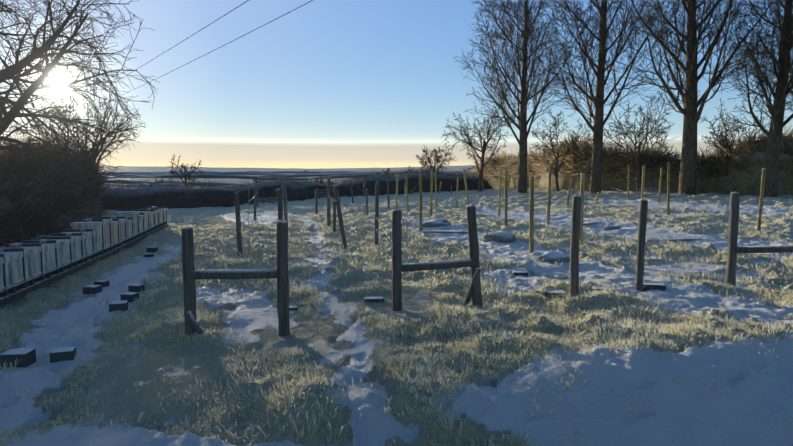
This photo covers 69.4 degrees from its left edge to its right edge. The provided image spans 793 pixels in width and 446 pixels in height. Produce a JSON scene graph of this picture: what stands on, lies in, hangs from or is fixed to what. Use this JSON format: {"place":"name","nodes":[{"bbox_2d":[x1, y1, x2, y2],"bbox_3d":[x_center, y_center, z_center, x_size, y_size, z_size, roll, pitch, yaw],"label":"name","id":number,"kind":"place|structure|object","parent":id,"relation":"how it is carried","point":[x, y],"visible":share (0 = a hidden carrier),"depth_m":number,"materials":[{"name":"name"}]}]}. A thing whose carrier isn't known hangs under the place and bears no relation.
{"place":"outdoors","nodes":[
{"label":"outdoors","id":0,"kind":"place"},
{"bbox_2d":[30,0,312,129],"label":"power lines","id":1,"kind":"object","parent":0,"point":[201,56],"visible":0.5,"depth_m":23.77,"materials":[{"name":"metal"}]},
{"bbox_2d":[0,159,792,445],"bbox_3d":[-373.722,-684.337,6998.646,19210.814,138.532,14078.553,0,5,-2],"label":"ground","id":2,"kind":"structure","parent":0,"point":[743,414],"depth_m":5.92,"materials":[{"name":"snow"}]},
{"bbox_2d":[0,254,13,306],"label":"beehive","id":3,"kind":"object","parent":2,"relation":"on","point":[6,297],"visible":1,"depth_m":8.25,"materials":[{"name":"white wood"}]},
{"bbox_2d":[0,248,32,300],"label":"beehive","id":4,"kind":"object","parent":2,"relation":"on","point":[18,269],"visible":0.75,"depth_m":8.73,"materials":[{"name":"white wood"}]},
{"bbox_2d":[0,348,35,368],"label":"block","id":5,"kind":"object","parent":2,"relation":"on","point":[26,357],"depth_m":5.77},
{"bbox_2d":[4,243,48,290],"bbox_3d":[-6.138,0.708,9.381,0.580,0.754,0.645,-1,5,-11],"label":"beehive","id":6,"kind":"object","parent":2,"relation":"on","point":[37,270],"visible":0.48,"depth_m":9.36,"materials":[{"name":"pale painted wood"},{"name":"dark wood"}]},
{"bbox_2d":[0,134,77,245],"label":"hedge","id":7,"kind":"object","parent":2,"relation":"on","point":[12,230],"visible":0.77,"depth_m":11.52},
{"bbox_2d":[22,239,63,284],"bbox_3d":[-6.266,0.666,10.025,0.580,0.734,0.645,-1,5,-11],"label":"beehive","id":8,"kind":"object","parent":2,"relation":"on","point":[52,263],"visible":0.48,"depth_m":10.03,"materials":[{"name":"pale painted wood"},{"name":"dark wood"}]},
{"bbox_2d":[39,236,76,277],"bbox_3d":[-6.395,0.621,10.669,0.580,0.722,0.645,-1,5,-11],"label":"beehive","id":9,"kind":"object","parent":2,"relation":"on","point":[66,257],"visible":0.42,"depth_m":10.67,"materials":[{"name":"white wood"}]},
{"bbox_2d":[0,125,122,235],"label":"hedge","id":10,"kind":"object","parent":2,"relation":"on","point":[91,207],"visible":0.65,"depth_m":15.65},
{"bbox_2d":[49,346,76,362],"bbox_3d":[-3.480,1.373,5.979,0.220,0.110,0.170,-2,5,-20],"label":"block","id":11,"kind":"object","parent":2,"relation":"on","point":[62,354],"depth_m":5.91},
{"bbox_2d":[51,232,87,271],"bbox_3d":[-6.523,0.563,11.311,0.580,0.734,0.645,-1,5,-11],"label":"beehive","id":12,"kind":"object","parent":2,"relation":"on","point":[80,256],"visible":0.46,"depth_m":11.32,"materials":[{"name":"white wood"}]},
{"bbox_2d":[27,139,114,213],"bbox_3d":[-18.712,-2.675,32.007,5.678,4.915,15.474,-3,6,-28],"label":"hedge","id":13,"kind":"object","parent":2,"relation":"on","point":[92,157],"visible":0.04,"depth_m":31.06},
{"bbox_2d":[6,93,144,181],"bbox_3d":[-13.947,-2.684,24.989,4.918,5.595,4.931,4,7,38],"label":"tree","id":14,"kind":"object","parent":2,"relation":"on","point":[57,111],"visible":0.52,"depth_m":25.16,"materials":[{"name":"brown plant"}]},
{"bbox_2d":[0,0,159,213],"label":"tree","id":15,"kind":"object","parent":2,"relation":"on","point":[7,73],"visible":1,"depth_m":8.97,"materials":[{"name":"brown plant"}]},
{"bbox_2d":[63,228,97,266],"bbox_3d":[-6.651,0.500,11.953,0.580,0.754,0.645,-1,5,-11],"label":"beehive","id":16,"kind":"object","parent":2,"relation":"on","point":[89,246],"visible":0.38,"depth_m":11.95,"materials":[{"name":"white wood"}]},
{"bbox_2d":[26,88,139,163],"bbox_3d":[-19.705,-4.814,36.850,7.208,7.979,5.354,-5,7,-44],"label":"tree","id":17,"kind":"object","parent":2,"relation":"on","point":[104,117],"visible":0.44,"depth_m":37.23,"materials":[{"name":"brown plant"}]},
{"bbox_2d":[70,218,106,261],"bbox_3d":[-6.779,0.367,12.589,0.582,0.914,0.645,-1,5,-11],"label":"beehive","id":18,"kind":"object","parent":2,"relation":"on","point":[97,225],"visible":0.42,"depth_m":12.47,"materials":[{"name":"white wood"}]},
{"bbox_2d":[83,285,101,293],"bbox_3d":[-5.080,1.111,9.569,0.220,0.120,0.200,0,5,4],"label":"block","id":19,"kind":"object","parent":2,"relation":"on","point":[90,289],"depth_m":9.47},
{"bbox_2d":[85,217,114,257],"bbox_3d":[-6.908,0.317,13.232,0.580,0.902,0.645,-1,5,-11],"label":"beehive","id":20,"kind":"object","parent":2,"relation":"on","point":[109,251],"visible":0.29,"depth_m":13.25,"materials":[{"name":"white wood"}]},
{"bbox_2d":[94,280,109,286],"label":"block","id":21,"kind":"object","parent":2,"relation":"on","point":[104,283],"depth_m":10.10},
{"bbox_2d":[111,219,122,252],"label":"beehive","id":22,"kind":"object","parent":2,"relation":"on","point":[116,240],"visible":0.23,"depth_m":13.86,"materials":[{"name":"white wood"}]},
{"bbox_2d":[109,300,127,311],"bbox_3d":[-3.933,1.187,8.109,0.220,0.140,0.200,-1,5,-15],"label":"block","id":23,"kind":"object","parent":2,"relation":"on","point":[122,305],"depth_m":8.02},
{"bbox_2d":[110,216,129,248],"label":"beehive","id":24,"kind":"object","parent":2,"relation":"on","point":[124,238],"visible":0.4,"depth_m":14.51,"materials":[{"name":"white wood"}]},
{"bbox_2d":[114,209,140,242],"bbox_3d":[-7.421,0.075,15.801,0.580,0.902,0.645,-1,5,-11],"label":"beehive","id":25,"kind":"object","parent":2,"relation":"on","point":[131,213],"visible":0.4,"depth_m":15.69,"materials":[{"name":"white wood"}]},
{"bbox_2d":[120,292,138,302],"bbox_3d":[-4.092,1.141,8.789,0.200,0.130,0.180,1,5,14],"label":"block","id":26,"kind":"object","parent":2,"relation":"on","point":[129,296],"depth_m":8.71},
{"bbox_2d":[127,218,135,245],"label":"beehive","id":27,"kind":"object","parent":2,"relation":"on","point":[130,233],"visible":0.27,"depth_m":15.16,"materials":[{"name":"white wood"}]},
{"bbox_2d":[128,283,144,292],"bbox_3d":[-4.362,1.093,9.611,0.200,0.120,0.170,2,5,19],"label":"block","id":28,"kind":"object","parent":2,"relation":"on","point":[135,287],"depth_m":9.54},
{"bbox_2d":[139,213,146,239],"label":"beehive","id":29,"kind":"object","parent":2,"relation":"on","point":[142,230],"visible":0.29,"depth_m":16.45,"materials":[{"name":"white wood"}]},
{"bbox_2d":[138,209,151,236],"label":"beehive","id":30,"kind":"object","parent":2,"relation":"on","point":[146,212],"visible":0.4,"depth_m":17.12,"materials":[{"name":"white wood"}]},
{"bbox_2d":[144,253,153,256],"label":"block","id":31,"kind":"object","parent":2,"relation":"on","point":[149,255],"depth_m":13.90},
{"bbox_2d":[140,208,159,231],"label":"beehive","id":32,"kind":"object","parent":2,"relation":"on","point":[157,227],"visible":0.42,"depth_m":18.38,"materials":[{"name":"white wood"}]},
{"bbox_2d":[146,247,157,251],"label":"block","id":33,"kind":"object","parent":2,"relation":"on","point":[151,249],"depth_m":14.74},
{"bbox_2d":[149,210,155,233],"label":"beehive","id":34,"kind":"object","parent":2,"relation":"on","point":[152,220],"visible":0.21,"depth_m":17.66,"materials":[{"name":"white wood"}]},
{"bbox_2d":[146,206,164,229],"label":"beehive","id":35,"kind":"object","parent":2,"relation":"on","point":[161,216],"visible":0.33,"depth_m":18.98,"materials":[{"name":"white wood"}]},
{"bbox_2d":[163,207,168,227],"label":"beehive","id":36,"kind":"object","parent":2,"relation":"on","point":[166,220],"visible":0.25,"depth_m":19.64,"materials":[{"name":"white wood"}]},
{"bbox_2d":[101,183,241,189],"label":"hedge","id":37,"kind":"object","parent":2,"relation":"on","point":[169,186],"visible":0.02,"depth_m":114.64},
{"bbox_2d":[169,153,204,186],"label":"bush","id":38,"kind":"object","parent":2,"relation":"on","point":[189,177],"visible":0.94,"depth_m":109.59,"materials":[{"name":"brown plant"}]},
{"bbox_2d":[100,179,336,186],"bbox_3d":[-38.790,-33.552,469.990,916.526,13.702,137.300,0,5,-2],"label":"hedge","id":39,"kind":"object","parent":2,"relation":"on","point":[134,182],"visible":0.1,"depth_m":425.05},
{"bbox_2d":[181,220,289,335],"bbox_3d":[-1.729,0.743,6.195,1.132,1.551,0.168,0,5,-5],"label":"wooden post frame","id":40,"kind":"object","parent":2,"relation":"on","point":[191,274],"visible":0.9,"depth_m":6.14,"materials":[{"name":"grey wood"}]},
{"bbox_2d":[107,172,368,177],"bbox_3d":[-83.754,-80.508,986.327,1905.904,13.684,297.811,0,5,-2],"label":"hedge","id":41,"kind":"object","parent":2,"relation":"on","point":[285,176],"visible":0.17,"depth_m":1073.66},
{"bbox_2d":[234,192,242,255],"bbox_3d":[-3.543,0.143,12.846,0.150,1.689,0.117,0,5,-2],"label":"old post","id":42,"kind":"object","parent":2,"relation":"on","point":[237,215],"visible":0.77,"depth_m":12.79,"materials":[{"name":"grey wood"}]},
{"bbox_2d":[99,174,394,180],"bbox_3d":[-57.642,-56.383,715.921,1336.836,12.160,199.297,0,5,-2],"label":"hedge","id":43,"kind":"object","parent":2,"relation":"on","point":[206,176],"visible":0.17,"depth_m":664.15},
{"bbox_2d":[238,187,264,256],"bbox_3d":[-3.223,-0.045,12.792,0.629,1.555,0.452,-1,5,-13],"label":"grapevine","id":44,"kind":"object","parent":2,"relation":"on","point":[248,221],"visible":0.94,"depth_m":12.75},
{"bbox_2d":[253,185,256,219],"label":"old post","id":45,"kind":"object","parent":2,"relation":"on","point":[255,194],"visible":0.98,"depth_m":22.74,"materials":[{"name":"grey wood"}]},
{"bbox_2d":[258,197,275,204],"bbox_3d":[-7.162,-1.175,31.749,0.982,0.498,0.036,0,5,-1],"label":"hurdle","id":46,"kind":"object","parent":2,"relation":"on","point":[266,199],"visible":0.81,"depth_m":31.74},
{"bbox_2d":[277,189,282,220],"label":"old post","id":47,"kind":"object","parent":2,"relation":"on","point":[279,202],"visible":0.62,"depth_m":12.94,"materials":[{"name":"grey wood"}]},
{"bbox_2d":[281,183,282,213],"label":"old post","id":48,"kind":"object","parent":2,"relation":"on","point":[282,194],"visible":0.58,"depth_m":24.16,"materials":[{"name":"grey wood"}]},
{"bbox_2d":[272,188,296,244],"bbox_3d":[-2.795,-0.167,14.178,0.536,1.502,0.560,3,6,26],"label":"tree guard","id":49,"kind":"object","parent":2,"relation":"on","point":[293,219],"visible":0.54,"depth_m":14.22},
{"bbox_2d":[101,171,469,175],"bbox_3d":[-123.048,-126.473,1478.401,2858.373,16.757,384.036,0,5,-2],"label":"hedge","id":50,"kind":"object","parent":2,"relation":"on","point":[236,173],"visible":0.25,"depth_m":1580.58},
{"bbox_2d":[283,183,287,222],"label":"old post","id":51,"kind":"object","parent":2,"relation":"on","point":[284,191],"visible":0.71,"depth_m":15.05,"materials":[{"name":"grey wood"}]},
{"bbox_2d":[107,171,472,173],"bbox_3d":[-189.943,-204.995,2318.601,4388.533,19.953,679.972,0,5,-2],"label":"field","id":52,"kind":"structure","parent":2,"relation":"on","point":[297,172],"depth_m":2212.17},
{"bbox_2d":[289,306,297,310],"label":"block","id":53,"kind":"object","parent":2,"relation":"on","point":[293,308],"depth_m":7.38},
{"bbox_2d":[100,166,496,209],"bbox_3d":[-4.575,-2.629,40.148,31.065,3.069,5.441,-3,6,-27],"label":"hedge","id":54,"kind":"object","parent":2,"relation":"on","point":[167,196],"visible":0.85,"depth_m":36.35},
{"bbox_2d":[315,189,317,213],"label":"old post","id":55,"kind":"object","parent":2,"relation":"on","point":[316,202],"visible":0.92,"depth_m":24.55,"materials":[{"name":"grey wood"}]},
{"bbox_2d":[327,178,330,225],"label":"old post","id":56,"kind":"object","parent":2,"relation":"on","point":[328,200],"visible":0.83,"depth_m":18.49,"materials":[{"name":"grey wood"}]},
{"bbox_2d":[333,185,335,232],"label":"old post","id":57,"kind":"object","parent":2,"relation":"on","point":[334,215],"visible":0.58,"depth_m":16.66,"materials":[{"name":"grey wood"}]},
{"bbox_2d":[334,185,347,248],"bbox_3d":[-1.299,-0.013,13.358,0.309,1.725,0.113,0,5,-2],"label":"old post","id":58,"kind":"object","parent":2,"relation":"on","point":[340,218],"visible":0.94,"depth_m":13.31,"materials":[{"name":"grey wood"}]},
{"bbox_2d":[350,180,353,202],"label":"old post","id":59,"kind":"object","parent":2,"relation":"on","point":[351,191],"visible":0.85,"depth_m":31.01,"materials":[{"name":"grey wood"}]},
{"bbox_2d":[355,186,369,232],"bbox_3d":[-0.977,-0.453,16.369,0.475,1.502,0.686,4,6,37],"label":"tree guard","id":60,"kind":"object","parent":2,"relation":"on","point":[362,212],"visible":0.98,"depth_m":16.46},
{"bbox_2d":[365,189,367,214],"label":"old post","id":61,"kind":"object","parent":2,"relation":"on","point":[366,195],"visible":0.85,"depth_m":22.64,"materials":[{"name":"grey wood"}]},
{"bbox_2d":[364,296,383,302],"bbox_3d":[-0.303,1.042,7.694,0.260,0.080,0.140,-1,5,-7],"label":"block","id":62,"kind":"object","parent":2,"relation":"on","point":[373,299],"depth_m":7.64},
{"bbox_2d":[375,182,378,244],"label":"old post","id":63,"kind":"object","parent":2,"relation":"on","point":[376,209],"visible":0.9,"depth_m":13.56,"materials":[{"name":"grey wood"}]},
{"bbox_2d":[377,168,395,175],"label":"tree","id":64,"kind":"object","parent":2,"relation":"on","point":[387,171],"visible":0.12,"depth_m":114.87,"materials":[{"name":"brown plant"}]},
{"bbox_2d":[387,181,389,208],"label":"old post","id":65,"kind":"object","parent":2,"relation":"on","point":[388,195],"visible":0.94,"depth_m":25.86,"materials":[{"name":"grey wood"}]},
{"bbox_2d":[0,275,792,445],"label":"grass","id":66,"kind":"structure","parent":2,"relation":"on","point":[668,327],"depth_m":5.42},
{"bbox_2d":[0,204,792,324],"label":"grass","id":67,"kind":"structure","parent":2,"relation":"on","point":[549,230],"depth_m":13.21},
{"bbox_2d":[0,235,792,445],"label":"grass tussocks","id":68,"kind":"object","parent":2,"relation":"on","point":[540,241],"depth_m":7.63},
{"bbox_2d":[395,174,398,208],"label":"post","id":69,"kind":"object","parent":2,"relation":"on","point":[396,199],"visible":0.71,"depth_m":18.53,"materials":[{"name":"brown wood"}]},
{"bbox_2d":[406,174,408,211],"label":"post","id":70,"kind":"object","parent":2,"relation":"on","point":[407,190],"visible":0.85,"depth_m":24.31,"materials":[{"name":"brown wood"}]},
{"bbox_2d":[401,187,419,249],"bbox_3d":[0.325,-0.153,12.750,0.499,1.501,0.479,0,5,-2],"label":"grapevine","id":71,"kind":"object","parent":2,"relation":"on","point":[407,233],"visible":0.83,"depth_m":12.65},
{"bbox_2d":[408,212,422,216],"bbox_3d":[0.730,-0.320,22.058,0.612,0.239,0.429,0,5,-2],"label":"stone","id":72,"kind":"object","parent":2,"relation":"on","point":[413,213],"visible":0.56,"depth_m":21.89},
{"bbox_2d":[419,175,421,230],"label":"post","id":73,"kind":"object","parent":2,"relation":"on","point":[420,202],"visible":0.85,"depth_m":16.07,"materials":[{"name":"brown wood"}]},
{"bbox_2d":[430,172,432,216],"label":"post","id":74,"kind":"object","parent":2,"relation":"on","point":[431,191],"visible":0.85,"depth_m":21.62,"materials":[{"name":"brown wood"}]},
{"bbox_2d":[435,172,436,207],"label":"post","id":75,"kind":"object","parent":2,"relation":"on","point":[435,192],"visible":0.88,"depth_m":26.35,"materials":[{"name":"brown wood"}]},
{"bbox_2d":[422,218,450,226],"bbox_3d":[1.266,0.076,17.479,0.846,0.428,0.733,-4,6,-35],"label":"snow mound","id":76,"kind":"object","parent":2,"relation":"on","point":[438,222],"visible":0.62,"depth_m":17.32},
{"bbox_2d":[392,204,481,310],"bbox_3d":[0.520,0.554,7.266,1.178,1.578,0.217,-1,5,-7],"label":"wooden post frame","id":77,"kind":"object","parent":2,"relation":"on","point":[472,263],"visible":0.85,"depth_m":7.20,"materials":[{"name":"grey wood"}]},
{"bbox_2d":[416,144,457,172],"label":"bushy tree","id":78,"kind":"object","parent":2,"relation":"on","point":[438,159],"visible":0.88,"depth_m":43.62,"materials":[{"name":"brown plant"}]},
{"bbox_2d":[423,231,467,233],"bbox_3d":[1.448,0.249,15.636,1.462,0.050,0.140,1,5,9],"label":"plank","id":79,"kind":"object","parent":2,"relation":"on","point":[464,232],"visible":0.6,"depth_m":15.58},
{"bbox_2d":[240,189,651,264],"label":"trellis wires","id":80,"kind":"object","parent":2,"relation":"on","point":[514,199],"visible":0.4,"depth_m":16.55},
{"bbox_2d":[456,179,458,206],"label":"post","id":81,"kind":"object","parent":2,"relation":"on","point":[457,193],"visible":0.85,"depth_m":25.97,"materials":[{"name":"brown wood"}]},
{"bbox_2d":[463,170,469,205],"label":"post","id":82,"kind":"object","parent":2,"relation":"on","point":[465,181],"visible":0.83,"depth_m":19.14,"materials":[{"name":"brown wood"}]},
{"bbox_2d":[442,96,516,191],"bbox_3d":[5.340,-5.282,37.799,4.624,6.954,5.777,0,5,-2],"label":"bushy tree","id":83,"kind":"object","parent":2,"relation":"on","point":[489,130],"visible":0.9,"depth_m":37.18,"materials":[{"name":"brown plant"}]},
{"bbox_2d":[482,231,515,242],"bbox_3d":[2.434,0.371,13.641,0.801,0.376,0.689,0,5,-2],"label":"snow mound","id":84,"kind":"object","parent":2,"relation":"on","point":[504,237],"visible":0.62,"depth_m":13.40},
{"bbox_2d":[498,166,501,216],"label":"post","id":85,"kind":"object","parent":2,"relation":"on","point":[500,179],"visible":0.88,"depth_m":20.34,"materials":[{"name":"brown wood"}]},
{"bbox_2d":[505,170,507,225],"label":"post","id":86,"kind":"object","parent":2,"relation":"on","point":[506,188],"visible":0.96,"depth_m":16.20,"materials":[{"name":"brown wood"}]},
{"bbox_2d":[512,271,527,275],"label":"block","id":87,"kind":"object","parent":2,"relation":"on","point":[522,273],"depth_m":9.23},
{"bbox_2d":[455,0,594,192],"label":"tall tree","id":88,"kind":"object","parent":2,"relation":"on","point":[526,96],"visible":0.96,"depth_m":33.86,"materials":[{"name":"brown plant"}]},
{"bbox_2d":[529,175,533,252],"bbox_3d":[2.734,-0.053,11.580,0.110,1.825,0.092,0,5,-2],"label":"post","id":89,"kind":"object","parent":2,"relation":"on","point":[531,225],"visible":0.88,"depth_m":11.54,"materials":[{"name":"brown wood"}]},
{"bbox_2d":[547,165,551,223],"bbox_3d":[4.524,-0.718,16.985,0.099,2.006,0.096,0,5,-2],"label":"post","id":90,"kind":"object","parent":2,"relation":"on","point":[549,196],"visible":0.94,"depth_m":16.95,"materials":[{"name":"brown wood"}]},
{"bbox_2d":[535,251,569,263],"bbox_3d":[2.846,0.668,10.427,0.622,0.341,0.515,3,6,29],"label":"snow mound","id":91,"kind":"object","parent":2,"relation":"on","point":[550,256],"visible":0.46,"depth_m":10.27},
{"bbox_2d":[544,290,566,298],"bbox_3d":[2.136,0.959,7.678,0.260,0.080,0.160,-2,5,-17],"label":"block","id":92,"kind":"object","parent":2,"relation":"on","point":[548,294],"depth_m":7.62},
{"bbox_2d":[529,110,592,190],"bbox_3d":[9.911,-4.365,35.576,4.504,5.243,3.398,-3,6,-33],"label":"bushy tree","id":93,"kind":"object","parent":2,"relation":"on","point":[557,168],"visible":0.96,"depth_m":35.26,"materials":[{"name":"brown plant"}]},
{"bbox_2d":[566,179,572,205],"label":"post","id":94,"kind":"object","parent":2,"relation":"on","point":[570,187],"visible":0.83,"depth_m":22.82,"materials":[{"name":"brown wood"}]},
{"bbox_2d":[570,195,580,296],"bbox_3d":[2.289,0.449,7.334,0.124,1.619,0.118,0,5,-2],"label":"old post","id":95,"kind":"object","parent":2,"relation":"on","point":[574,244],"visible":0.85,"depth_m":7.28,"materials":[{"name":"grey wood"}]},
{"bbox_2d":[579,173,584,243],"bbox_3d":[4.010,-0.172,12.418,0.094,1.812,0.102,0,5,-2],"label":"post","id":96,"kind":"object","parent":2,"relation":"on","point":[582,184],"visible":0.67,"depth_m":12.37,"materials":[{"name":"brown wood"}]},
{"bbox_2d":[592,287,616,291],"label":"block","id":97,"kind":"object","parent":2,"relation":"on","point":[599,288],"depth_m":7.76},
{"bbox_2d":[533,0,685,192],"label":"tall tree","id":98,"kind":"object","parent":2,"relation":"on","point":[603,34],"visible":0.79,"depth_m":31.93,"materials":[{"name":"brown plant"}]},
{"bbox_2d":[604,225,620,230],"bbox_3d":[5.723,0.137,15.198,0.456,0.155,0.263,0,5,-2],"label":"stone","id":99,"kind":"object","parent":2,"relation":"on","point":[611,227],"visible":0.73,"depth_m":15.10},
{"bbox_2d":[627,165,629,198],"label":"post","id":100,"kind":"object","parent":2,"relation":"on","point":[628,181],"visible":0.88,"depth_m":27.05,"materials":[{"name":"brown wood"}]},
{"bbox_2d":[468,119,792,195],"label":"hedge","id":101,"kind":"object","parent":2,"relation":"on","point":[740,170],"visible":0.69,"depth_m":32.11,"materials":[{"name":"brown plant"}]},
{"bbox_2d":[583,90,681,191],"bbox_3d":[13.277,-4.407,32.359,5.436,5.733,4.800,0,5,-2],"label":"bushy tree","id":102,"kind":"object","parent":2,"relation":"on","point":[639,135],"visible":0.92,"depth_m":32.00,"materials":[{"name":"brown plant"}]},
{"bbox_2d":[635,199,647,290],"bbox_3d":[3.318,0.427,7.771,0.120,1.516,0.108,0,5,-2],"label":"old post","id":103,"kind":"object","parent":2,"relation":"on","point":[642,223],"visible":0.85,"depth_m":7.73,"materials":[{"name":"grey wood"}]},
{"bbox_2d":[641,166,644,198],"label":"post","id":104,"kind":"object","parent":2,"relation":"on","point":[643,180],"visible":0.62,"depth_m":18.04,"materials":[{"name":"brown wood"}]},
{"bbox_2d":[639,188,658,197],"bbox_3d":[12.185,-1.424,27.581,0.036,0.483,1.226,-2,6,-25],"label":"hurdle","id":105,"kind":"object","parent":2,"relation":"on","point":[649,195],"visible":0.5,"depth_m":27.57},
{"bbox_2d":[643,283,665,290],"bbox_3d":[3.546,0.885,7.915,0.300,0.090,0.160,1,5,13],"label":"block","id":106,"kind":"object","parent":2,"relation":"on","point":[658,286],"depth_m":7.85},
{"bbox_2d":[657,168,661,202],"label":"post","id":107,"kind":"object","parent":2,"relation":"on","point":[660,185],"visible":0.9,"depth_m":23.50,"materials":[{"name":"brown wood"}]},
{"bbox_2d":[667,162,669,214],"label":"post","id":108,"kind":"object","parent":2,"relation":"on","point":[668,192],"visible":0.83,"depth_m":17.81,"materials":[{"name":"brown wood"}]},
{"bbox_2d":[663,238,701,241],"bbox_3d":[6.250,0.363,12.505,0.864,0.050,0.160,-1,5,-13],"label":"plank","id":109,"kind":"object","parent":2,"relation":"on","point":[683,239],"visible":0.85,"depth_m":12.46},
{"bbox_2d":[598,0,792,194],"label":"tall tree","id":110,"kind":"object","parent":2,"relation":"on","point":[691,102],"visible":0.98,"depth_m":28.45,"materials":[{"name":"brown plant"}]},
{"bbox_2d":[699,98,770,169],"bbox_3d":[17.605,-3.980,29.712,3.569,5.267,4.287,0,5,-2],"label":"bare shrub","id":111,"kind":"object","parent":2,"relation":"on","point":[722,137],"visible":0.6,"depth_m":29.62,"materials":[{"name":"brown plant"}]},
{"bbox_2d":[713,0,792,196],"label":"tall tree","id":112,"kind":"object","parent":2,"relation":"on","point":[776,111],"visible":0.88,"depth_m":25.60,"materials":[{"name":"brown plant"}]},
{"bbox_2d":[725,192,792,285],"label":"wooden post frame","id":113,"kind":"object","parent":2,"relation":"on","point":[734,249],"visible":0.9,"depth_m":8.04,"materials":[{"name":"grey wood"}]},
{"bbox_2d":[757,168,765,231],"bbox_3d":[8.648,-0.427,13.589,0.124,1.750,0.088,0,5,-2],"label":"post","id":114,"kind":"object","parent":2,"relation":"on","point":[763,176],"visible":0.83,"depth_m":13.55,"materials":[{"name":"brown wood"}]},
{"bbox_2d":[754,0,792,118],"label":"tall tree","id":115,"kind":"object","parent":2,"relation":"on","point":[788,31],"visible":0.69,"depth_m":24.04,"materials":[{"name":"brown plant"}]},
{"bbox_2d":[0,0,792,168],"label":"sky","id":116,"kind":"structure","parent":0,"point":[327,84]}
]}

